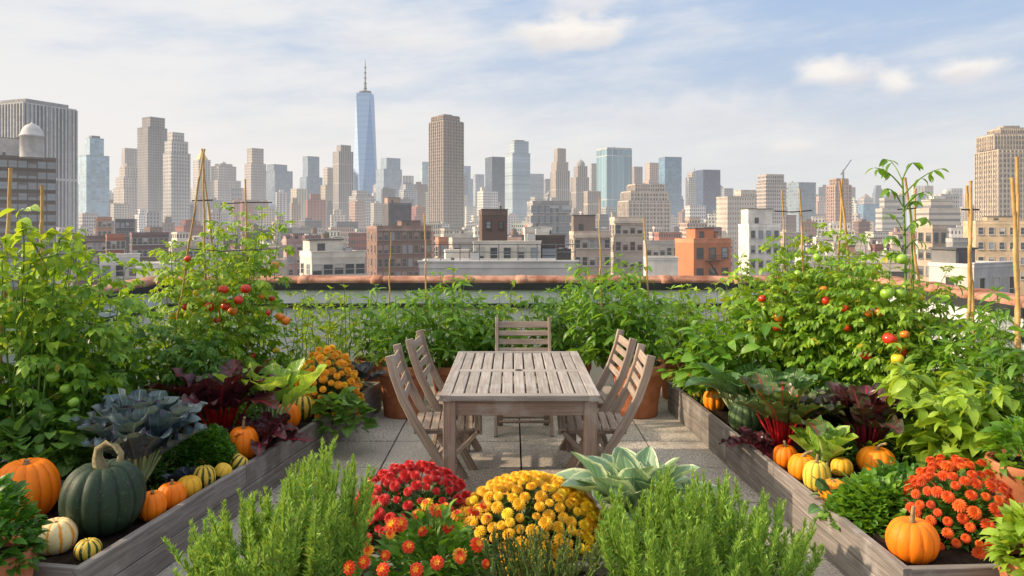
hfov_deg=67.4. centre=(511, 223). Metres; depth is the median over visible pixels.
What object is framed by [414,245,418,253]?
window
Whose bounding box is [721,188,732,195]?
skyscraper
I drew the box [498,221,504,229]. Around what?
window
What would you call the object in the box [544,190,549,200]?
distant tower
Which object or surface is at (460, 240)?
building
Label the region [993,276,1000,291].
window
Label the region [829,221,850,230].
city block
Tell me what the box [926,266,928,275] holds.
window
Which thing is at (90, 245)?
window
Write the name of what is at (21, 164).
window
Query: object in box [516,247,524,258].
window
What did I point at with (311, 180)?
skyscraper
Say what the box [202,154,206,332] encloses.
bamboo cane
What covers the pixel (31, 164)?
window
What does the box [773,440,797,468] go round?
pumpkin
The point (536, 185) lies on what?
skyscraper
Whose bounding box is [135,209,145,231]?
city block
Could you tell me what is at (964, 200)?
city block
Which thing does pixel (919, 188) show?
city block
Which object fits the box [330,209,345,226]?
city block
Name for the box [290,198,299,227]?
city block
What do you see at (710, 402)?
pumpkin
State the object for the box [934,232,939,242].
window
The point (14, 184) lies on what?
window
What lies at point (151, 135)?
skyscraper
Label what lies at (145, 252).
window
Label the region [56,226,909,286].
ground
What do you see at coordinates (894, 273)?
window
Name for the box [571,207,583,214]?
city block
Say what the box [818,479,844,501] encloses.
pumpkin
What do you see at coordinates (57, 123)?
skyscraper
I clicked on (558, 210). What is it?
window
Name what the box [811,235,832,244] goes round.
building
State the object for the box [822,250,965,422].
tomato plant
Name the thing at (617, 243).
window
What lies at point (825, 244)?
building
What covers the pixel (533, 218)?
window
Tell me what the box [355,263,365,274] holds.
window
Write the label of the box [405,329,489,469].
folding chair
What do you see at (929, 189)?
distant tower
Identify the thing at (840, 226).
bamboo cane
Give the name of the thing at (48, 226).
window
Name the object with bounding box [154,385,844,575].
floor
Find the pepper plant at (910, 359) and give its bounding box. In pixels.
[864,284,1009,420]
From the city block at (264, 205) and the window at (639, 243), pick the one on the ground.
the city block at (264, 205)
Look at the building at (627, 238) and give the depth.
150.00 m
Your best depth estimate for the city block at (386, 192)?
1340.37 m
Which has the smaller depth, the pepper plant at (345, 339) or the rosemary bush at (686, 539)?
the rosemary bush at (686, 539)
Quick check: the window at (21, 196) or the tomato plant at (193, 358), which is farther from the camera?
the window at (21, 196)
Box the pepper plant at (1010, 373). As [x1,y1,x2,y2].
[939,331,1023,458]
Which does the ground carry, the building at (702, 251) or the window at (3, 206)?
the building at (702, 251)
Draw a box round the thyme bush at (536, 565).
[464,517,605,575]
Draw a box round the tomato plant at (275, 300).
[210,205,296,394]
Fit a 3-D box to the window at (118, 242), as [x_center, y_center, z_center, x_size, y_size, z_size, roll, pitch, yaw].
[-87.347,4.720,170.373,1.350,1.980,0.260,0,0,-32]
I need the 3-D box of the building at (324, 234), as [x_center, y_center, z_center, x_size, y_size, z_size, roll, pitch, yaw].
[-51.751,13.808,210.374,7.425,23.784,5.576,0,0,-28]
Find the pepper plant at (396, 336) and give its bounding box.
[359,288,434,371]
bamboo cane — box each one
[0,168,12,393]
[39,185,43,368]
[175,149,205,333]
[201,149,224,351]
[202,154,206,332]
[244,179,248,395]
[387,232,391,351]
[424,214,427,341]
[598,196,602,367]
[643,218,651,343]
[781,190,787,330]
[799,189,804,292]
[837,179,842,283]
[838,181,854,307]
[904,177,925,332]
[908,189,916,306]
[965,185,977,367]
[966,181,972,365]
[1010,177,1023,389]
[1014,157,1019,377]
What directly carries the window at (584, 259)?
in the building at (584, 234)
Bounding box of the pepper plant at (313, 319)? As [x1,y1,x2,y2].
[290,286,355,366]
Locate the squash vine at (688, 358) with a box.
[655,306,746,403]
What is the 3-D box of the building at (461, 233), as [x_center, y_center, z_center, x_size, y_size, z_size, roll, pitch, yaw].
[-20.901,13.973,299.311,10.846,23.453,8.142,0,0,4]
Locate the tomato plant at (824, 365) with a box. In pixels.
[784,233,922,391]
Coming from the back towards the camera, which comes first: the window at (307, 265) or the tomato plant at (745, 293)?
the window at (307, 265)
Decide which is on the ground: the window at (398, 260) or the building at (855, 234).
the building at (855, 234)
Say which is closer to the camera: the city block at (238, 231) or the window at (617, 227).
the window at (617, 227)
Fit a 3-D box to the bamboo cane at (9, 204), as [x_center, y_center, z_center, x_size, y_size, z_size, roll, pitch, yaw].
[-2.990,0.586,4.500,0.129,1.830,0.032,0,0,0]
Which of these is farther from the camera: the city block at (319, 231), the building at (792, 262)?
the city block at (319, 231)
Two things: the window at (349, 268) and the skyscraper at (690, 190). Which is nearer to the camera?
the window at (349, 268)
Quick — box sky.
[0,0,1023,225]
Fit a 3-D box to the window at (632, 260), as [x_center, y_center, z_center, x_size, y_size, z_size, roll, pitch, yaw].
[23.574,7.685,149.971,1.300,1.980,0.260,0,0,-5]
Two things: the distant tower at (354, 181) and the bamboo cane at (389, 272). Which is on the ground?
the distant tower at (354, 181)
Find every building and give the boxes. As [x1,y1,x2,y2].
[0,122,55,294]
[71,236,105,286]
[95,217,111,235]
[99,247,140,281]
[105,234,125,253]
[114,219,134,252]
[129,232,168,261]
[135,262,197,277]
[169,241,200,271]
[192,236,217,275]
[222,233,237,261]
[227,246,286,275]
[229,232,256,251]
[240,223,265,242]
[251,240,283,257]
[260,235,278,245]
[282,234,302,275]
[299,238,366,275]
[303,227,320,238]
[321,231,328,238]
[329,237,343,245]
[366,220,432,275]
[383,197,411,225]
[417,244,579,275]
[435,237,448,258]
[443,230,472,248]
[444,249,469,258]
[449,237,478,258]
[472,233,541,258]
[479,206,507,240]
[507,228,521,240]
[523,224,552,240]
[527,197,570,248]
[535,228,565,257]
[569,215,612,275]
[609,212,643,275]
[643,240,674,275]
[644,257,678,275]
[675,228,731,275]
[718,235,733,271]
[738,208,779,275]
[781,247,819,274]
[794,243,856,274]
[799,233,815,249]
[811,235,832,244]
[817,240,832,249]
[827,233,864,265]
[828,245,858,265]
[849,233,860,240]
[860,242,909,278]
[868,238,881,253]
[871,241,889,253]
[887,234,908,253]
[889,227,916,279]
[917,225,946,281]
[928,247,1019,293]
[945,238,972,246]
[963,216,1023,294]
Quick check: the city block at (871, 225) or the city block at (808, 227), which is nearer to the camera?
the city block at (808, 227)
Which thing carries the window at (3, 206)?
in the loft building at (27, 161)
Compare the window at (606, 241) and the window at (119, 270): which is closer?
the window at (119, 270)
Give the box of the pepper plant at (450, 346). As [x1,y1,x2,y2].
[404,266,480,369]
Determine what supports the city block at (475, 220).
on the ground
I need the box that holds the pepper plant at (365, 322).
[336,284,401,360]
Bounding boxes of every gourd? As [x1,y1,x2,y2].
[38,517,77,555]
[73,537,101,560]
[178,475,201,498]
[193,465,215,488]
[214,463,231,479]
[229,453,248,469]
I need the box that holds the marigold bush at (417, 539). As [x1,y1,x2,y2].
[343,496,502,575]
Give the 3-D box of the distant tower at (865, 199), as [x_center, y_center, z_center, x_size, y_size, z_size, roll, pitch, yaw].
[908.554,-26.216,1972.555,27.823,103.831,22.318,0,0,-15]
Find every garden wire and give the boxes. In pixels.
[189,248,270,251]
[221,202,271,204]
[774,210,811,212]
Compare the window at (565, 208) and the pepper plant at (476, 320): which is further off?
the window at (565, 208)
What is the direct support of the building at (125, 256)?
on the ground
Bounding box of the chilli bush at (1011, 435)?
[974,407,1023,484]
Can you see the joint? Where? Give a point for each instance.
(520, 448)
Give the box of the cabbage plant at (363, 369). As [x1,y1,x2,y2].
[325,361,386,392]
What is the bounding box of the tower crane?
[840,160,850,177]
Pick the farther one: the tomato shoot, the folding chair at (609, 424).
the tomato shoot
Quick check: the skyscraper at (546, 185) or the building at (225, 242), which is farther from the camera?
the skyscraper at (546, 185)
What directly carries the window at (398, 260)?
in the building at (408, 239)
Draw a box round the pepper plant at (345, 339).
[309,284,366,391]
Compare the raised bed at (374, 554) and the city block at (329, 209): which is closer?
the raised bed at (374, 554)
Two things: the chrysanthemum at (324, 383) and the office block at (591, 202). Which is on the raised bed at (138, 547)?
the chrysanthemum at (324, 383)
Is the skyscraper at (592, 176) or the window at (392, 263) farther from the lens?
the skyscraper at (592, 176)
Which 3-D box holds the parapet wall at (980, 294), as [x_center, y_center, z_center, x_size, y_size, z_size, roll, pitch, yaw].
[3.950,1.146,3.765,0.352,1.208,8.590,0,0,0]
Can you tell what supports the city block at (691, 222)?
on the ground
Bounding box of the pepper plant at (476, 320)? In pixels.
[443,290,496,359]
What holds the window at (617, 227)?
in the building at (627, 238)
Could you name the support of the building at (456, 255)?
on the ground
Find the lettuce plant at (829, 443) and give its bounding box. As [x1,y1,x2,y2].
[789,418,858,465]
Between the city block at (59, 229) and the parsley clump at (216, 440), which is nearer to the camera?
the parsley clump at (216, 440)
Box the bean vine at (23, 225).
[0,204,101,458]
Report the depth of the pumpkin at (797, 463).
4.41 m
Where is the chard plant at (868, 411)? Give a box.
[799,381,930,449]
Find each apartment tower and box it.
[617,184,670,239]
[875,198,902,231]
[916,196,960,237]
[974,126,1023,220]
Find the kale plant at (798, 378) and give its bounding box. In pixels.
[737,367,849,424]
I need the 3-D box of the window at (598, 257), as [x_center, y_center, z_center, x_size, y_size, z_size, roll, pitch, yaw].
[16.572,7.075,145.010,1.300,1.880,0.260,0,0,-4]
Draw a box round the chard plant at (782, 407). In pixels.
[713,373,850,447]
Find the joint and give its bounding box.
[519,419,521,470]
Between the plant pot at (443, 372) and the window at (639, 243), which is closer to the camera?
the plant pot at (443, 372)
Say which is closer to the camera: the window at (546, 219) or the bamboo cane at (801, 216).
the bamboo cane at (801, 216)
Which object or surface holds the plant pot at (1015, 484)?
on the raised bed at (851, 549)
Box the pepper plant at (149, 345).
[81,294,156,389]
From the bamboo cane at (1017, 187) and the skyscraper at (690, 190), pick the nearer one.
the bamboo cane at (1017, 187)
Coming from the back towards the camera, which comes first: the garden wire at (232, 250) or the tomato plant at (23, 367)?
the garden wire at (232, 250)
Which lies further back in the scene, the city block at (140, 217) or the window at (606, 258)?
the city block at (140, 217)
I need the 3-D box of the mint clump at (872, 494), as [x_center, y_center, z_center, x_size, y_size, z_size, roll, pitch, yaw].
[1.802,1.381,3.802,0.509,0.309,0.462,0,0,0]
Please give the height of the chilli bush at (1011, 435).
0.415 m
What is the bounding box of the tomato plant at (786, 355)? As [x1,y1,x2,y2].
[755,223,866,385]
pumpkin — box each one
[0,457,60,521]
[58,440,145,537]
[138,490,166,521]
[158,479,186,508]
[229,416,258,458]
[278,404,300,425]
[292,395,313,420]
[703,389,724,410]
[728,402,763,431]
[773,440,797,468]
[788,450,814,480]
[803,454,831,491]
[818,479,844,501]
[830,457,852,475]
[856,442,895,470]
[885,505,939,564]
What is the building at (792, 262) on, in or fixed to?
on the ground
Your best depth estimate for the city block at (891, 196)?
1288.06 m
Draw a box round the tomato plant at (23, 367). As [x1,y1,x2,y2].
[0,228,103,459]
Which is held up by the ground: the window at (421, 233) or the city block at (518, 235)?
the city block at (518, 235)
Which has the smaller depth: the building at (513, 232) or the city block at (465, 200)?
the building at (513, 232)
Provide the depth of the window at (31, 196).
265.54 m
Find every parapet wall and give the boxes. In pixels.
[1,277,166,461]
[163,275,881,386]
[874,276,1023,380]
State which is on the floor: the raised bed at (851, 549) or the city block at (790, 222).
the raised bed at (851, 549)
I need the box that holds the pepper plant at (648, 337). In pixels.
[609,289,683,366]
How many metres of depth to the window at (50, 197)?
269.72 m
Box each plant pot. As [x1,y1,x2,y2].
[0,535,36,575]
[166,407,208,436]
[354,355,385,400]
[376,360,426,418]
[432,360,452,400]
[557,361,591,390]
[611,361,664,418]
[657,356,685,399]
[985,449,1023,502]
[997,543,1023,575]
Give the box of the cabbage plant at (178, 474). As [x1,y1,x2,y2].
[161,466,196,482]
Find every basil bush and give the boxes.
[455,304,528,350]
[494,280,531,347]
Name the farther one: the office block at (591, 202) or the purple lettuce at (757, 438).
the office block at (591, 202)
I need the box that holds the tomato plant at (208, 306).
[138,202,275,412]
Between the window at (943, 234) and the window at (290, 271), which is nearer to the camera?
the window at (943, 234)
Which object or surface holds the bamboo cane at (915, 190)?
on the raised bed at (851, 549)
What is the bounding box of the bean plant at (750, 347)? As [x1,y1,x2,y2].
[673,299,787,400]
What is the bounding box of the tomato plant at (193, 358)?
[134,309,230,401]
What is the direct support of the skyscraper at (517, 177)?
on the ground
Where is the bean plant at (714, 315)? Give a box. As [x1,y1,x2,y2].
[679,282,741,364]
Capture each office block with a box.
[477,187,497,215]
[584,191,600,219]
[685,205,705,222]
[716,190,756,258]
[858,204,878,230]
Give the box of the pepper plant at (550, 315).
[533,288,591,356]
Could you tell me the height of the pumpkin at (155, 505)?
0.160 m
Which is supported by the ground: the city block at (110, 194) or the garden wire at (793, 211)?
the city block at (110, 194)
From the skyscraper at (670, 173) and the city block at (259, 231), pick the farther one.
the skyscraper at (670, 173)
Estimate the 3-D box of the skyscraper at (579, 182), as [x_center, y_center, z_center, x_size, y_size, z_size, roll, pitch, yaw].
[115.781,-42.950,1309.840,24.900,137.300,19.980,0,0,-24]
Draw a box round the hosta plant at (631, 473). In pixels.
[556,446,717,542]
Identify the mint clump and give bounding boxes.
[0,472,53,575]
[818,467,914,537]
[865,456,927,491]
[979,498,1023,575]
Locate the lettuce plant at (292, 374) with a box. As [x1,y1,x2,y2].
[213,358,326,419]
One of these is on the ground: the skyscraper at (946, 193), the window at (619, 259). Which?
the skyscraper at (946, 193)
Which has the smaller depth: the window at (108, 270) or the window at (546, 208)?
the window at (108, 270)
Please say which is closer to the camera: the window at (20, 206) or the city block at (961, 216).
the window at (20, 206)
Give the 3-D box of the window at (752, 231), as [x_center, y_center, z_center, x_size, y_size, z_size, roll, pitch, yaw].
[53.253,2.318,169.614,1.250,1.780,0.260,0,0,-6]
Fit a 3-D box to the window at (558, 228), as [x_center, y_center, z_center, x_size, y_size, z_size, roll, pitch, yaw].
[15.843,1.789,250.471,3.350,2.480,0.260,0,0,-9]
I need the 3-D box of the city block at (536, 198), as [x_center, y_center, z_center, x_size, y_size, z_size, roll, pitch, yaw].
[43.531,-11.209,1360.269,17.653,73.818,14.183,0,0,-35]
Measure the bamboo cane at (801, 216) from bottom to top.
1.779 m
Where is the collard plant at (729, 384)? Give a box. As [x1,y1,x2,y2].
[683,362,765,408]
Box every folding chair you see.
[385,343,481,493]
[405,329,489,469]
[494,317,553,436]
[550,329,636,468]
[557,343,655,490]
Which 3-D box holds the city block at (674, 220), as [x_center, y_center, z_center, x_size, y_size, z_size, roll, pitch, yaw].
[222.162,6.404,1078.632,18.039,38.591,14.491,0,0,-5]
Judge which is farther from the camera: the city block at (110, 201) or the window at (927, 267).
the city block at (110, 201)
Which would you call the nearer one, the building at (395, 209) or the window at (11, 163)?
the window at (11, 163)
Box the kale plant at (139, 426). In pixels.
[69,388,207,481]
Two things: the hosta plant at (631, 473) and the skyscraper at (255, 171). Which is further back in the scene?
the skyscraper at (255, 171)
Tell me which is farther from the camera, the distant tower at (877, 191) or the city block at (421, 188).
the distant tower at (877, 191)
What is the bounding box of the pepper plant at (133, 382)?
[48,288,163,437]
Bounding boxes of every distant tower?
[232,188,241,226]
[353,172,355,190]
[400,182,411,189]
[464,174,467,206]
[473,174,483,205]
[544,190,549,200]
[687,167,695,176]
[858,194,872,203]
[872,185,883,203]
[923,186,932,193]
[948,188,962,206]
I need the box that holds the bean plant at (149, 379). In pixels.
[112,316,172,390]
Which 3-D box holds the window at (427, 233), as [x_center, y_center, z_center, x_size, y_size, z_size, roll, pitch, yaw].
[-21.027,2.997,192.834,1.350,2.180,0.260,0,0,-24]
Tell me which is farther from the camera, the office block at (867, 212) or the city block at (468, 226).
the office block at (867, 212)
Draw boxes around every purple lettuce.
[225,411,312,455]
[719,426,802,460]
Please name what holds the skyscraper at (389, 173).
on the ground
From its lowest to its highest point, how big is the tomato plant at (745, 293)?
1.320 m
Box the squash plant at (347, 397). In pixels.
[311,386,378,437]
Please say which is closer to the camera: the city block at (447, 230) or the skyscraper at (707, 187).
the city block at (447, 230)
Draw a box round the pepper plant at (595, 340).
[556,253,667,368]
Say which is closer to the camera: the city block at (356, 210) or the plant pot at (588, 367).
the plant pot at (588, 367)
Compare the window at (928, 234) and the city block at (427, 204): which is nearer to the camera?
the window at (928, 234)
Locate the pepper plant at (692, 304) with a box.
[647,284,703,359]
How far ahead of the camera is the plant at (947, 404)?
4.46 m
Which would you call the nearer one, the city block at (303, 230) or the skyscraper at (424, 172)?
the city block at (303, 230)
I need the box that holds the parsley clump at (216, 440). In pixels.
[174,423,240,470]
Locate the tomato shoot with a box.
[865,159,948,330]
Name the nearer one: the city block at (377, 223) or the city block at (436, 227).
the city block at (436, 227)
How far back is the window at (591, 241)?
144.97 m
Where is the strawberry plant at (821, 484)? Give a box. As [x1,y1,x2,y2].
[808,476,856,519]
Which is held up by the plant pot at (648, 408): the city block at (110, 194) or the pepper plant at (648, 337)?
the pepper plant at (648, 337)
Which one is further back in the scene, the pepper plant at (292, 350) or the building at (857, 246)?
the building at (857, 246)
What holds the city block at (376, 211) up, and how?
on the ground
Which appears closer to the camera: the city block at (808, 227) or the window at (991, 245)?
the window at (991, 245)
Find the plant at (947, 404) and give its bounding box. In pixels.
[872,361,1023,484]
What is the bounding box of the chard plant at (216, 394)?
[143,358,288,428]
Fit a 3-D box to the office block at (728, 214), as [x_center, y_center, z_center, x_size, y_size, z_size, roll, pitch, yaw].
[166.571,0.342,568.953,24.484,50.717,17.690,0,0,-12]
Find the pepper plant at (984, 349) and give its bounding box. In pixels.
[906,286,1023,399]
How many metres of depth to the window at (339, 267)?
92.31 m
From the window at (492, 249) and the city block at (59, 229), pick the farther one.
the city block at (59, 229)
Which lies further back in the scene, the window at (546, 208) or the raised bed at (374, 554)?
the window at (546, 208)
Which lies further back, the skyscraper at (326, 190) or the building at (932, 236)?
the skyscraper at (326, 190)
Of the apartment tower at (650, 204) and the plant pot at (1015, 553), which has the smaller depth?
the plant pot at (1015, 553)
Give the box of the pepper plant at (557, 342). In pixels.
[516,285,580,356]
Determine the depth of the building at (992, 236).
171.33 m
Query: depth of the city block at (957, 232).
407.62 m
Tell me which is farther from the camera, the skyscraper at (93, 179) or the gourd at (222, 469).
the skyscraper at (93, 179)
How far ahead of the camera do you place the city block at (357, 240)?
403.90 m
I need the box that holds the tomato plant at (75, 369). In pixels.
[0,244,153,462]
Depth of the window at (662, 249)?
169.98 m
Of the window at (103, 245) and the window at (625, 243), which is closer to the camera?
the window at (625, 243)
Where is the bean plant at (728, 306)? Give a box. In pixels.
[713,277,760,367]
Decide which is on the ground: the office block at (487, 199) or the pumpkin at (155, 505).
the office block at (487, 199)
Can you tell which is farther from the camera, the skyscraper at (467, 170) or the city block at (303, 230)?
the skyscraper at (467, 170)
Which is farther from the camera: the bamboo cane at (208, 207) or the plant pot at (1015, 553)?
the bamboo cane at (208, 207)
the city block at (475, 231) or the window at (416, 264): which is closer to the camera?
the window at (416, 264)
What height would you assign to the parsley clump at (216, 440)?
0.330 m
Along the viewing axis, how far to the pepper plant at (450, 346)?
7.00 m
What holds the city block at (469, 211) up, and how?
on the ground
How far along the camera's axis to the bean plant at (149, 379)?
6.09 m
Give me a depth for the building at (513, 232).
278.71 m
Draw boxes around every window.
[0,159,7,166]
[0,170,7,177]
[0,181,7,188]
[0,192,6,199]
[0,203,6,210]
[0,214,6,221]
[0,225,5,232]
[8,160,17,167]
[9,280,17,286]
[10,225,15,232]
[11,193,17,199]
[11,214,17,221]
[12,171,17,178]
[12,182,17,189]
[12,204,17,210]
[18,160,26,167]
[18,171,26,178]
[18,182,27,189]
[18,193,27,200]
[18,204,26,210]
[19,236,26,243]
[28,161,36,168]
[28,172,36,178]
[28,182,36,189]
[28,193,36,200]
[28,215,36,221]
[37,161,46,168]
[37,172,46,179]
[37,183,46,189]
[37,193,46,200]
[37,215,46,221]
[37,225,46,232]
[47,162,55,169]
[47,172,55,179]
[47,183,55,190]
[47,194,55,200]
[47,204,55,211]
[47,215,55,221]
[47,225,55,230]
[88,242,92,250]
[96,242,102,250]
[101,242,105,250]
[101,265,111,278]
[106,241,112,249]
[110,241,116,249]
[114,265,125,277]
[115,241,121,249]
[119,241,125,249]
[127,264,135,277]
[132,238,136,244]
[143,238,147,244]
[143,250,147,256]
[148,238,152,244]
[153,238,157,244]
[288,257,292,263]
[288,269,293,275]
[297,244,301,250]
[299,263,303,274]
[306,263,309,274]
[312,264,322,274]
[323,264,333,274]
[334,263,343,274]
[344,263,354,274]
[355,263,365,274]
[377,232,382,240]
[377,259,382,267]
[378,245,382,253]
[384,232,388,240]
[384,245,388,253]
[384,259,388,267]
[390,232,394,240]
[390,258,394,266]
[391,245,394,253]
[396,232,400,240]
[396,245,400,253]
[396,258,400,266]
[402,232,406,240]
[402,245,406,253]
[402,258,406,266]
[408,232,412,239]
[408,245,412,253]
[408,258,412,266]
[414,232,418,239]
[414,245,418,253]
[414,258,418,266]
[420,232,424,239]
[420,245,424,253]
[426,232,429,239]
[435,246,438,257]
[441,246,446,257]
[476,247,484,258]
[485,221,491,229]
[490,247,497,258]
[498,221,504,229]
[503,247,511,258]
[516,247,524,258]
[530,247,536,257]
[531,205,540,212]
[531,216,540,222]
[541,248,555,257]
[543,205,552,212]
[543,216,552,222]
[550,205,558,212]
[551,216,555,222]
[556,205,561,212]
[556,216,561,222]
[556,226,561,232]
[562,205,570,212]
[562,216,570,222]
[562,226,570,232]
[574,239,580,248]
[581,239,588,248]
[581,257,588,266]
[589,239,595,248]
[589,256,595,266]
[596,239,602,248]
[597,256,602,265]
[604,239,610,248]
[604,256,609,265]
[615,224,621,234]
[615,241,621,251]
[615,258,621,268]
[622,224,628,234]
[622,241,628,251]
[622,258,627,268]
[629,224,635,234]
[629,241,635,251]
[630,258,635,267]
[636,225,642,234]
[637,241,642,251]
[637,258,642,267]
[647,247,651,255]
[653,247,658,255]
[660,247,664,255]
[667,247,671,255]
[696,248,704,258]
[697,268,703,275]
[709,248,715,258]
[709,268,715,275]
[721,247,727,257]
[721,267,727,275]
[750,230,755,238]
[751,245,754,253]
[758,230,763,238]
[758,260,762,267]
[766,230,770,237]
[774,230,778,237]
[890,270,903,277]
[917,249,923,258]
[918,232,923,241]
[918,266,923,275]
[925,232,931,242]
[926,249,930,259]
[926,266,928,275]
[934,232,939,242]
[941,232,945,242]
[945,276,955,285]
[977,242,984,249]
[978,227,983,234]
[978,277,985,288]
[988,227,994,234]
[988,242,994,249]
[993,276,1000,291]
[999,227,1004,234]
[999,242,1004,249]
[1008,275,1014,293]
[1020,227,1023,234]
[1020,242,1023,249]
[1020,257,1023,264]
[1020,272,1023,279]
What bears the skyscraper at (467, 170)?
on the ground
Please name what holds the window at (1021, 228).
in the building at (992, 236)
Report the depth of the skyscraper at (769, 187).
760.99 m
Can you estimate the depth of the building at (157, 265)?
52.02 m
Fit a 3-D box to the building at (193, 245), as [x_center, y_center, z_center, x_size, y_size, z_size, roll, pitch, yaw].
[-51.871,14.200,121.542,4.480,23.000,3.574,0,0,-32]
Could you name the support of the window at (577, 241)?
in the building at (584, 234)
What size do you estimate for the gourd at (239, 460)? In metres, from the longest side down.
0.115 x 0.113 x 0.094 m
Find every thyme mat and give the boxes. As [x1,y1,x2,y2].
[145,442,212,489]
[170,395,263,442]
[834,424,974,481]
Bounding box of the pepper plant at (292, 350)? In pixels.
[265,292,323,368]
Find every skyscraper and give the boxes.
[0,98,77,232]
[78,135,109,216]
[113,163,136,218]
[122,148,136,166]
[137,117,167,226]
[163,132,190,225]
[191,152,210,231]
[208,162,240,224]
[245,148,265,201]
[266,164,292,227]
[300,156,322,198]
[320,167,332,206]
[333,145,352,220]
[349,190,372,228]
[353,62,376,195]
[376,158,401,202]
[399,184,417,206]
[420,162,428,185]
[429,114,463,228]
[464,166,472,206]
[485,157,504,208]
[505,140,529,221]
[530,174,543,200]
[544,179,549,194]
[550,148,569,200]
[571,159,588,207]
[590,163,595,190]
[596,147,631,216]
[632,167,642,183]
[643,163,658,183]
[659,157,681,216]
[686,177,695,205]
[696,170,720,219]
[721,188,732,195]
[756,174,785,231]
[787,182,815,231]
[826,178,851,229]
[912,194,925,219]
[934,189,958,207]
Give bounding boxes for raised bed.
[1,381,380,575]
[357,561,778,575]
[363,505,703,560]
[668,382,999,575]
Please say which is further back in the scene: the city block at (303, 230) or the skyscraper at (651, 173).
the skyscraper at (651, 173)
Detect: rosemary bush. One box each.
[161,434,379,575]
[594,465,826,575]
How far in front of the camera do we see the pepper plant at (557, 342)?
7.11 m
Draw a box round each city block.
[56,227,71,231]
[56,231,73,273]
[78,200,78,230]
[79,212,97,235]
[79,226,92,235]
[109,190,112,198]
[109,199,112,216]
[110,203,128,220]
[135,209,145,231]
[144,227,162,231]
[145,211,158,226]
[162,217,174,241]
[171,232,189,240]
[175,220,202,237]
[190,205,196,219]
[192,233,218,259]
[194,196,202,225]
[207,198,221,230]
[208,210,219,246]
[220,212,228,242]
[221,225,236,257]
[233,198,242,227]
[236,228,240,243]
[240,203,253,227]
[240,229,271,234]
[242,188,244,201]
[247,200,259,223]
[256,208,273,229]
[260,200,268,207]
[272,216,287,240]
[275,190,287,227]
[279,228,291,241]
[290,188,307,219]
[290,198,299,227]
[292,226,312,234]
[298,218,320,228]
[305,194,325,230]
[317,229,324,234]
[326,201,332,231]
[328,227,353,246]
[328,230,345,247]
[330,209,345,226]
[334,221,357,231]
[349,200,364,228]
[349,232,366,272]
[355,229,366,231]
[370,201,381,225]
[373,222,382,225]
[381,187,394,221]
[401,197,413,206]
[402,176,413,183]
[412,205,425,221]
[415,182,427,206]
[425,186,428,221]
[425,222,440,258]
[431,231,433,258]
[440,228,461,236]
[441,222,449,227]
[462,222,472,232]
[464,195,467,226]
[465,207,476,221]
[468,215,478,226]
[472,225,478,236]
[507,213,517,234]
[507,232,522,236]
[512,221,526,233]
[530,197,542,200]
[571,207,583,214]
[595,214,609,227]
[597,227,609,230]
[601,207,615,216]
[649,226,662,239]
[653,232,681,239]
[671,215,677,231]
[672,224,678,231]
[678,209,684,223]
[679,217,707,237]
[694,227,721,237]
[704,214,715,226]
[780,230,806,271]
[786,215,795,231]
[800,219,816,236]
[811,216,830,236]
[816,196,825,213]
[818,185,825,201]
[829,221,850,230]
[831,230,855,236]
[852,187,855,202]
[852,197,858,213]
[852,214,860,229]
[853,219,869,239]
[854,219,873,230]
[865,231,891,240]
[886,193,900,207]
[898,194,905,222]
[911,186,922,209]
[949,225,962,237]
[959,207,967,220]
[960,212,963,221]
[963,193,965,207]
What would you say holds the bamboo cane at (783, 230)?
on the raised bed at (851, 549)
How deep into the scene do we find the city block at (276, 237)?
728.21 m
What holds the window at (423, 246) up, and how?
in the building at (408, 239)
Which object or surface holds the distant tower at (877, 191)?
on the ground
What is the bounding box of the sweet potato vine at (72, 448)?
[0,392,112,479]
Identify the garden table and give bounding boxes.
[440,351,599,504]
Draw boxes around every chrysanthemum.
[294,344,364,426]
[354,459,480,555]
[459,470,610,575]
[892,454,1021,558]
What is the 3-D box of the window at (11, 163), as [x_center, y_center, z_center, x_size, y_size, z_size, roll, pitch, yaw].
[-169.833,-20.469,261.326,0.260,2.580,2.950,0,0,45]
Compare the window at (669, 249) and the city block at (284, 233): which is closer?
the window at (669, 249)
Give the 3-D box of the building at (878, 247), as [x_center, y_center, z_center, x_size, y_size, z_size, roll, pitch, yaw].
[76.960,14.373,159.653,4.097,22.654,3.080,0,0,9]
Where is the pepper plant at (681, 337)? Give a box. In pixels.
[663,284,712,381]
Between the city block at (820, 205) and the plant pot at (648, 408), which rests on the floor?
the plant pot at (648, 408)
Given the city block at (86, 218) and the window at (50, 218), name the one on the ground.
the city block at (86, 218)
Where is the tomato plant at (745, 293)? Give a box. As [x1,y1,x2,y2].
[719,244,837,386]
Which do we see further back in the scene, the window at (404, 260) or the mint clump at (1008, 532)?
the window at (404, 260)
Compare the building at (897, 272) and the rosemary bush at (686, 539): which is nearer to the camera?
the rosemary bush at (686, 539)
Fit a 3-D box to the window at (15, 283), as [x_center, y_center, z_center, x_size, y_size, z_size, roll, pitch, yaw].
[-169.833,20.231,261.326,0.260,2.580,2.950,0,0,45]
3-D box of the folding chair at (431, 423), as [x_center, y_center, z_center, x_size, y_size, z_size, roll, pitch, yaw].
[-0.486,1.254,4.897,0.589,0.920,0.484,0,0,-3]
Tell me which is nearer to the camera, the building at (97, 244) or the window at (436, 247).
the window at (436, 247)
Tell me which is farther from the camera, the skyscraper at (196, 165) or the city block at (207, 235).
the skyscraper at (196, 165)

